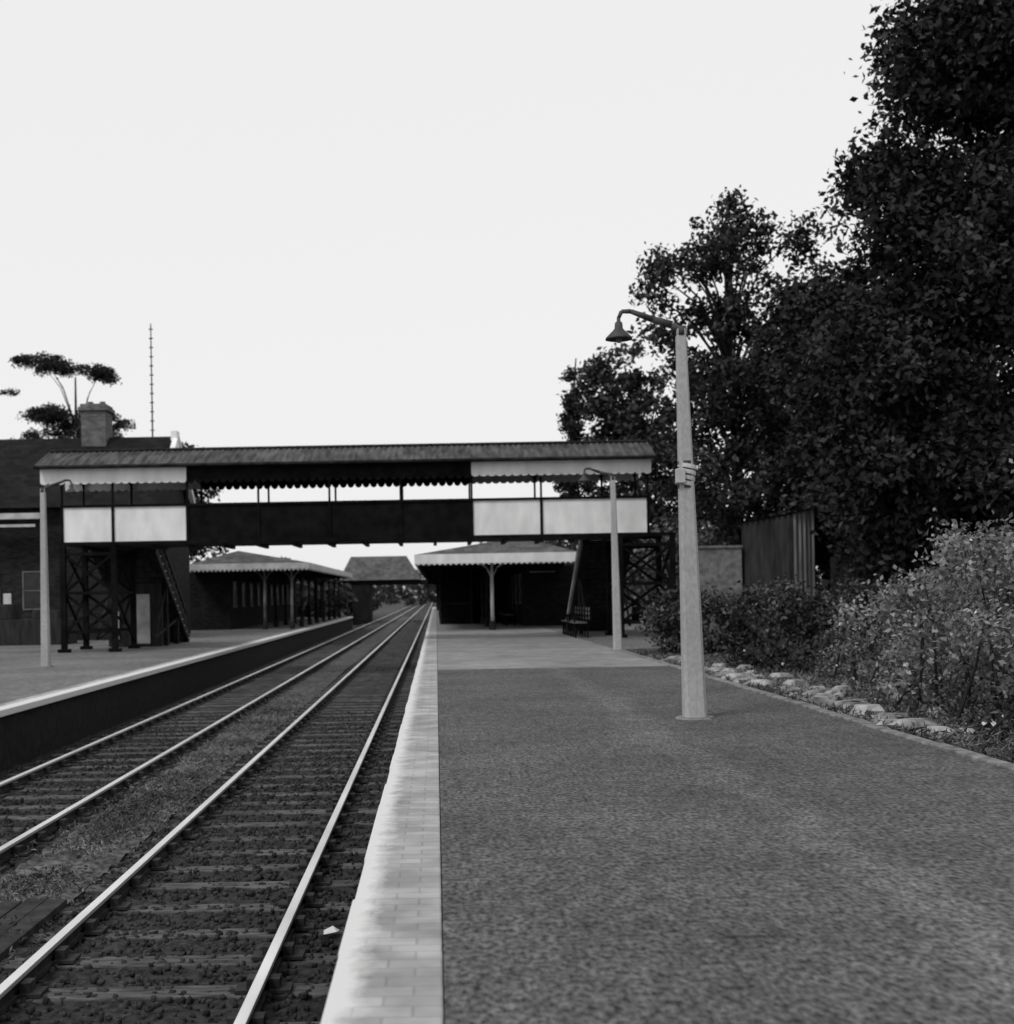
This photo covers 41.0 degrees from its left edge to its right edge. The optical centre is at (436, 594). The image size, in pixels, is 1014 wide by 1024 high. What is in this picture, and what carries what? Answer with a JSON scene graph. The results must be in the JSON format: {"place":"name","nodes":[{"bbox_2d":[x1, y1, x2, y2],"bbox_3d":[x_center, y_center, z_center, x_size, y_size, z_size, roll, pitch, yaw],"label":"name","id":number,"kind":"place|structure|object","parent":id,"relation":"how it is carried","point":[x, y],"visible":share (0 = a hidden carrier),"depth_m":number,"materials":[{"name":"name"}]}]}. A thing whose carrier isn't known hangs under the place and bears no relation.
{"place":"outdoors","nodes":[
{"label":"outdoors","id":0,"kind":"place"},
{"bbox_2d":[0,351,136,438],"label":"scots pine tree","id":1,"kind":"object","parent":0,"point":[55,419],"visible":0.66,"depth_m":79.48,"materials":[{"name":"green plant"}]},
{"bbox_2d":[0,502,190,639],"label":"brick walls","id":2,"kind":"structure","parent":0,"point":[19,550],"depth_m":52.00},
{"bbox_2d":[3,593,11,603],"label":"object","id":3,"kind":"structure","parent":2,"relation":"attached to","point":[7,598],"depth_m":51.94,"materials":[{"name":"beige paint"}]},
{"bbox_2d":[0,513,39,526],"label":"fascia","id":4,"kind":"structure","parent":2,"relation":"attached to","point":[11,516],"depth_m":51.10,"materials":[{"name":"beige paint"}]},
{"bbox_2d":[22,571,40,609],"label":"window frames","id":5,"kind":"structure","parent":2,"relation":"attached to","point":[23,590],"depth_m":51.95,"materials":[{"name":"grey wood"}]},
{"bbox_2d":[23,572,40,608],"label":"window panes","id":6,"kind":"object","parent":5,"relation":"in","point":[32,581],"visible":0.64,"depth_m":51.98,"materials":[{"name":"grey glass"}]},
{"bbox_2d":[0,436,189,507],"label":"slate roof","id":7,"kind":"structure","parent":2,"relation":"on","point":[21,485],"depth_m":53.51,"materials":[{"name":"grey stone"}]},
{"bbox_2d":[78,403,114,446],"bbox_3d":[-14.013,-6.346,56.000,1.200,2.920,1.400,-1,0,0],"label":"chimney stack","id":8,"kind":"object","parent":7,"relation":"on","point":[96,425],"visible":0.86,"depth_m":55.40,"materials":[{"name":"brick"}]},
{"bbox_2d":[170,431,195,502],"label":"bargeboards","id":9,"kind":"object","parent":7,"relation":"attached to","point":[175,440],"visible":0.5,"depth_m":55.87,"materials":[{"name":"white paint"}]},
{"bbox_2d":[156,488,185,503],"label":"gable wall","id":10,"kind":"structure","parent":2,"relation":"on","point":[171,496],"depth_m":56.05,"materials":[{"name":"brick"}]},
{"bbox_2d":[149,324,154,436],"bbox_3d":[-12.945,-5.330,62.000,0.180,14.150,0.111,-1,0,0],"label":"telegraph mast","id":11,"kind":"object","parent":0,"point":[151,384],"visible":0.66,"depth_m":61.98,"materials":[{"name":"metal"}]},
{"bbox_2d":[0,617,352,772],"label":"station platform","id":12,"kind":"structure","parent":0,"point":[76,693],"depth_m":30.20,"materials":[{"name":"concrete"}]},
{"bbox_2d":[0,604,76,645],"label":"parcel crates","id":13,"kind":"object","parent":12,"relation":"on","point":[15,629],"visible":0.65,"depth_m":47.50,"materials":[{"name":"grey wood"}]},
{"bbox_2d":[38,479,77,666],"bbox_3d":[-8.799,-0.494,31.500,0.988,4.376,0.367,-1,0,0],"label":"platform lamp","id":14,"kind":"object","parent":12,"relation":"on","point":[45,638],"visible":1,"depth_m":31.43,"materials":[{"name":"concrete"}]},
{"bbox_2d":[110,583,169,646],"bbox_3d":[-9.752,0.660,44.970,1.675,2.060,2.060,-1,0,0],"label":"boarded store under stairs","id":15,"kind":"object","parent":12,"relation":"on","point":[149,597],"visible":0.65,"depth_m":44.00,"materials":[{"name":"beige paint"}]},
{"bbox_2d":[181,441,229,561],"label":"broadleaf tree","id":16,"kind":"object","parent":12,"relation":"on","point":[193,553],"visible":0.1,"depth_m":71.71,"materials":[{"name":"black plant"}]},
{"bbox_2d":[190,571,296,629],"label":"building walls","id":17,"kind":"structure","parent":12,"relation":"on","point":[211,601],"depth_m":65.50,"materials":[{"name":"brick"}]},
{"bbox_2d":[233,581,288,607],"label":"window frames","id":18,"kind":"structure","parent":17,"relation":"attached to","point":[242,583],"depth_m":73.09,"materials":[{"name":"grey wood"}]},
{"bbox_2d":[234,583,288,605],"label":"window panes","id":19,"kind":"object","parent":18,"relation":"in","point":[235,601],"visible":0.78,"depth_m":76.12,"materials":[{"name":"grey glass"}]},
{"bbox_2d":[190,562,351,577],"bbox_3d":[-8.874,-1.285,80.485,5.760,0.380,33.030,-1,0,0],"label":"fascia valance","id":20,"kind":"object","parent":17,"relation":"attached to","point":[257,566],"visible":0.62,"depth_m":63.97,"materials":[{"name":"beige paint"}]},
{"bbox_2d":[191,551,302,563],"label":"roof slopes","id":21,"kind":"structure","parent":20,"relation":"on","point":[238,557],"depth_m":64.34,"materials":[{"name":"stone"}]},
{"bbox_2d":[195,568,349,578],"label":"roof joists","id":22,"kind":"object","parent":17,"relation":"on","point":[304,572],"visible":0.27,"depth_m":71.75,"materials":[{"name":"paint"}]},
{"bbox_2d":[252,569,300,621],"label":"front columns","id":23,"kind":"structure","parent":12,"relation":"on","point":[264,578],"depth_m":64.75,"materials":[{"name":"grey metal"}]},
{"bbox_2d":[263,613,340,628],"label":"column bases","id":24,"kind":"object","parent":12,"relation":"on","point":[276,624],"depth_m":73.71,"materials":[{"name":"paint"}]},
{"bbox_2d":[266,571,344,619],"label":"columns and brackets","id":25,"kind":"structure","parent":12,"relation":"on","point":[315,583],"depth_m":78.24,"materials":[{"name":"metal"}]},
{"bbox_2d":[33,440,675,652],"bbox_3d":[-2.296,-1.478,43.866,18.860,6.176,8.584,-1,0,0],"label":"covered footbridge","id":26,"kind":"object","parent":12,"relation":"on","point":[130,544],"visible":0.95,"depth_m":39.99,"materials":[{"name":"paint"}]},
{"bbox_2d":[0,602,434,1023],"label":"track ballast","id":27,"kind":"structure","parent":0,"point":[317,1008],"depth_m":11.15,"materials":[{"name":"grey gravel"}]},
{"bbox_2d":[0,897,66,960],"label":"timber walkway boards","id":28,"kind":"object","parent":27,"relation":"on","point":[41,911],"visible":0.91,"depth_m":10.11,"materials":[{"name":"grey wood"}]},
{"bbox_2d":[0,692,321,961],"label":"trackside weeds","id":29,"kind":"object","parent":27,"relation":"on","point":[157,790],"visible":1,"depth_m":15.05,"materials":[{"name":"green plant"}]},
{"bbox_2d":[0,711,404,1023],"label":"ballast stones","id":30,"kind":"object","parent":27,"relation":"on","point":[182,1001],"visible":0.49,"depth_m":12.16,"materials":[{"name":"grey gravel"}]},
{"bbox_2d":[0,617,408,931],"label":"track ballast weeds","id":31,"kind":"object","parent":27,"relation":"on","point":[318,684],"visible":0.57,"depth_m":16.04,"materials":[{"name":"grey plant"}]},
{"bbox_2d":[0,602,419,887],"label":"railway track","id":32,"kind":"structure","parent":27,"relation":"on","point":[18,844],"depth_m":21.99,"materials":[{"name":"steel"},{"name":"timber"}]},
{"bbox_2d":[0,602,432,1023],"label":"railway track","id":33,"kind":"structure","parent":27,"relation":"on","point":[275,954],"depth_m":11.32,"materials":[{"name":"steel rails"},{"name":"timber sleepers"},{"name":"wood"}]},
{"bbox_2d":[324,926,338,933],"bbox_3d":[-0.744,2.381,9.595,0.110,0.025,0.190,-1,0,0],"label":"litter paper","id":34,"kind":"object","parent":27,"relation":"on","point":[332,929],"visible":1,"depth_m":9.60,"materials":[{"name":"white paper"}]},
{"bbox_2d":[341,597,443,1016],"bbox_3d":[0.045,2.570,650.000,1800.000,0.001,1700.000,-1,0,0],"label":"ground","id":35,"kind":"structure","parent":0,"point":[385,609],"depth_m":205.83,"materials":[{"name":"grey stone"}]},
{"bbox_2d":[304,556,437,624],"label":"distant overbridge","id":36,"kind":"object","parent":35,"relation":"on","point":[368,573],"visible":0.42,"depth_m":120.00,"materials":[{"name":"brick"}]},
{"bbox_2d":[189,518,821,620],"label":"distant trees","id":37,"kind":"object","parent":35,"relation":"on","point":[424,594],"visible":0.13,"depth_m":130.31,"materials":[{"name":"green plant"}]},
{"bbox_2d":[0,0,1012,597],"label":"sky","id":38,"kind":"structure","parent":0,"point":[329,222],"materials":[{"name":"white"}]},
{"bbox_2d":[624,602,654,618],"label":"garden soil terrace","id":39,"kind":"structure","parent":0,"point":[630,611],"depth_m":89.68,"materials":[{"name":"grey soil"}]},
{"bbox_2d":[626,507,837,630],"bbox_3d":[10.408,-1.123,48.325,7.900,5.039,22.328,-1,0,-7],"label":"trackside shrubbery","id":40,"kind":"object","parent":39,"relation":"on","point":[702,538],"visible":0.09,"depth_m":46.80,"materials":[{"name":"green plant"}]},
{"bbox_2d":[723,508,815,644],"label":"corrugated shed","id":41,"kind":"structure","parent":39,"relation":"on","point":[776,546],"depth_m":32.95,"materials":[{"name":"corrugated metal"},{"name":"painted metal"}]},
{"bbox_2d":[708,295,843,594],"bbox_3d":[14.046,-4.944,47.965,9.227,12.357,7.327,-1,0,0],"label":"broadleaf tree","id":42,"kind":"object","parent":39,"relation":"on","point":[763,304],"depth_m":47.86,"materials":[{"name":"black plant"}]},
{"bbox_2d":[759,252,991,579],"bbox_3d":[12.347,-3.982,35.551,7.770,10.488,6.413,-1,0,18],"label":"broadleaf tree","id":43,"kind":"object","parent":39,"relation":"on","point":[823,291],"visible":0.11,"depth_m":35.12,"materials":[{"name":"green plant"}]},
{"bbox_2d":[830,555,962,640],"bbox_3d":[15.748,0.055,32.415,12.590,2.180,0.030,-1,0,0],"label":"timber fence","id":44,"kind":"object","parent":39,"relation":"on","point":[834,572],"visible":0.06,"depth_m":32.40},
{"bbox_2d":[320,607,1013,1023],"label":"station platform","id":45,"kind":"structure","parent":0,"point":[622,843],"depth_m":6.92,"materials":[{"name":"concrete"}]},
{"bbox_2d":[438,568,472,623],"bbox_3d":[0.901,0.054,80.965,1.500,2.600,38.070,-1,0,0],"label":"platform waiting kiosk","id":46,"kind":"object","parent":45,"relation":"on","point":[454,596],"visible":0.85,"depth_m":62.00,"materials":[{"name":"paint"}]},
{"bbox_2d":[471,565,496,618],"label":"columns and brackets","id":47,"kind":"structure","parent":45,"relation":"on","point":[478,598],"depth_m":60.79,"materials":[{"name":"metal"}]},
{"bbox_2d":[473,612,495,629],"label":"column bases","id":48,"kind":"object","parent":45,"relation":"on","point":[491,625],"depth_m":55.73,"materials":[{"name":"paint"}]},
{"bbox_2d":[480,563,503,620],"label":"front columns","id":49,"kind":"structure","parent":45,"relation":"on","point":[491,573],"depth_m":50.75,"materials":[{"name":"grey metal"}]},
{"bbox_2d":[497,603,508,622],"bbox_3d":[3.148,0.851,64.000,0.465,0.920,1.800,-1,0,0],"label":"platform bench","id":50,"kind":"object","parent":45,"relation":"on","point":[506,607],"visible":0.66,"depth_m":63.97,"materials":[{"name":"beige paint"}]},
{"bbox_2d":[500,603,512,623],"bbox_3d":[3.148,0.851,60.500,0.465,0.920,1.800,-1,0,0],"label":"platform bench","id":51,"kind":"object","parent":45,"relation":"on","point":[502,613],"visible":0.7,"depth_m":60.47,"materials":[{"name":"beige paint"}]},
{"bbox_2d":[504,604,516,625],"bbox_3d":[3.148,0.851,57.500,0.465,0.920,1.800,-1,0,0],"label":"platform bench","id":52,"kind":"object","parent":45,"relation":"on","point":[506,615],"visible":0.97,"depth_m":56.72,"materials":[{"name":"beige paint"}]},
{"bbox_2d":[477,563,573,625],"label":"building walls","id":53,"kind":"structure","parent":45,"relation":"on","point":[545,600],"depth_m":56.00,"materials":[{"name":"brick"}]},
{"bbox_2d":[414,552,575,580],"bbox_3d":[2.252,-1.325,88.985,6.110,0.410,78.030,-1,0,0],"label":"fascia valance","id":54,"kind":"object","parent":53,"relation":"attached to","point":[499,558],"visible":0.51,"depth_m":49.97,"materials":[{"name":"white paint"}]},
{"bbox_2d":[416,541,575,554],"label":"roof slopes","id":55,"kind":"structure","parent":54,"relation":"on","point":[514,547],"depth_m":50.31,"materials":[{"name":"grey metal"}]},
{"bbox_2d":[419,561,573,581],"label":"roof joists","id":56,"kind":"object","parent":53,"relation":"on","point":[431,572],"visible":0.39,"depth_m":57.75,"materials":[{"name":"paint"}]},
{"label":"soffit","id":57,"kind":"object","parent":56,"relation":"on","visible":0},
{"bbox_2d":[528,562,556,574],"bbox_3d":[4.031,-1.101,51.525,1.100,0.700,0.070,-1,0,0],"label":"hanging platform sign","id":58,"kind":"object","parent":57,"relation":"hanging from","point":[543,571],"visible":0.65,"depth_m":51.50,"materials":[{"name":"paint"}]},
{"bbox_2d":[477,573,521,603],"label":"window frames","id":59,"kind":"structure","parent":53,"relation":"attached to","point":[499,597],"depth_m":69.12,"materials":[{"name":"grey wood"}]},
{"bbox_2d":[561,606,580,635],"bbox_3d":[4.348,0.830,43.600,0.465,0.920,1.800,-1,0,0],"label":"platform bench","id":60,"kind":"object","parent":45,"relation":"on","point":[566,622],"visible":0.73,"depth_m":43.57,"materials":[{"name":"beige paint"}]},
{"bbox_2d":[552,358,598,550],"bbox_3d":[6.100,-4.537,59.885,2.614,11.805,2.283,-1,0,12],"label":"conifer tree","id":61,"kind":"object","parent":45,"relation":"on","point":[569,427],"visible":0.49,"depth_m":59.74,"materials":[{"name":"black plant"}]},
{"bbox_2d":[568,606,589,637],"bbox_3d":[4.348,0.830,41.300,0.465,0.920,1.800,-1,0,0],"label":"platform bench","id":62,"kind":"object","parent":45,"relation":"on","point":[574,623],"visible":0.99,"depth_m":41.27,"materials":[{"name":"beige paint"}]},
{"bbox_2d":[578,467,622,650],"bbox_3d":[3.841,-0.815,31.400,1.038,4.276,0.367,-1,0,0],"label":"platform lamp","id":63,"kind":"object","parent":45,"relation":"on","point":[617,626],"visible":0.98,"depth_m":31.33,"materials":[{"name":"concrete"}]},
{"bbox_2d":[556,342,730,618],"bbox_3d":[9.242,-4.796,58.213,6.909,12.219,6.420,-1,0,-37],"label":"broadleaf tree","id":64,"kind":"object","parent":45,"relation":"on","point":[621,421],"visible":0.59,"depth_m":57.20,"materials":[{"name":"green plant"}]},
{"bbox_2d":[605,309,714,719],"bbox_3d":[2.391,-0.855,14.470,1.101,4.406,0.431,-1,0,0],"label":"platform lamp","id":65,"kind":"object","parent":45,"relation":"on","point":[694,705],"visible":0.99,"depth_m":14.39,"materials":[{"name":"concrete"}]},
{"bbox_2d":[698,548,741,636],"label":"rendered wall","id":66,"kind":"structure","parent":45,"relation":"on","point":[720,569],"depth_m":33.40,"materials":[{"name":"concrete"}]},
{"bbox_2d":[698,545,742,547],"bbox_3d":[6.891,-1.180,33.500,1.320,0.060,0.280,-1,0,0],"label":"capping","id":67,"kind":"object","parent":66,"relation":"on","point":[728,546],"visible":0.64,"depth_m":33.36,"materials":[{"name":"concrete"}]},
{"bbox_2d":[622,184,842,594],"bbox_3d":[8.727,-5.032,38.064,6.342,12.705,5.512,-1,0,22],"label":"broadleaf tree","id":68,"kind":"object","parent":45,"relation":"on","point":[726,369],"visible":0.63,"depth_m":37.47,"materials":[{"name":"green plant"}]},
{"bbox_2d":[629,648,1013,763],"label":"garden ground","id":69,"kind":"structure","parent":0,"point":[920,712],"depth_m":15.45,"materials":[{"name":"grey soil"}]},
{"bbox_2d":[635,572,1001,656],"bbox_3d":[8.735,0.398,29.078,9.032,1.959,2.557,-1,0,0],"label":"garden hedge","id":70,"kind":"object","parent":69,"relation":"on","point":[801,609],"visible":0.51,"depth_m":28.68,"materials":[{"name":"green plant"}]},
{"bbox_2d":[661,656,977,739],"bbox_3d":[4.896,1.293,19.811,1.191,0.192,14.554,-1,0,0],"label":"rockery edge","id":71,"kind":"object","parent":69,"relation":"on","point":[821,694],"visible":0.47,"depth_m":16.32,"materials":[{"name":"stone"}]},
{"bbox_2d":[713,605,996,676],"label":"garden undergrowth","id":72,"kind":"object","parent":69,"relation":"on","point":[800,655],"visible":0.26,"depth_m":23.17,"materials":[{"name":"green plant"}]},
{"bbox_2d":[750,0,1013,591],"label":"chestnut tree","id":73,"kind":"object","parent":69,"relation":"on","point":[939,315],"visible":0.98,"depth_m":29.06,"materials":[{"name":"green plant"}]},
{"bbox_2d":[807,507,1013,715],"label":"flowering shrub","id":74,"kind":"object","parent":69,"relation":"on","point":[918,657],"visible":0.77,"depth_m":15.49,"materials":[{"name":"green plant"}]},
{"bbox_2d":[930,458,1013,726],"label":"flowering shrub","id":75,"kind":"object","parent":69,"relation":"on","point":[998,621],"visible":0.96,"depth_m":13.52,"materials":[{"name":"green plant"}]},
{"bbox_2d":[949,666,1013,741],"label":"shrub","id":76,"kind":"object","parent":69,"relation":"on","point":[1005,709],"visible":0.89,"depth_m":12.83,"materials":[{"name":"grey plant"}]}
]}

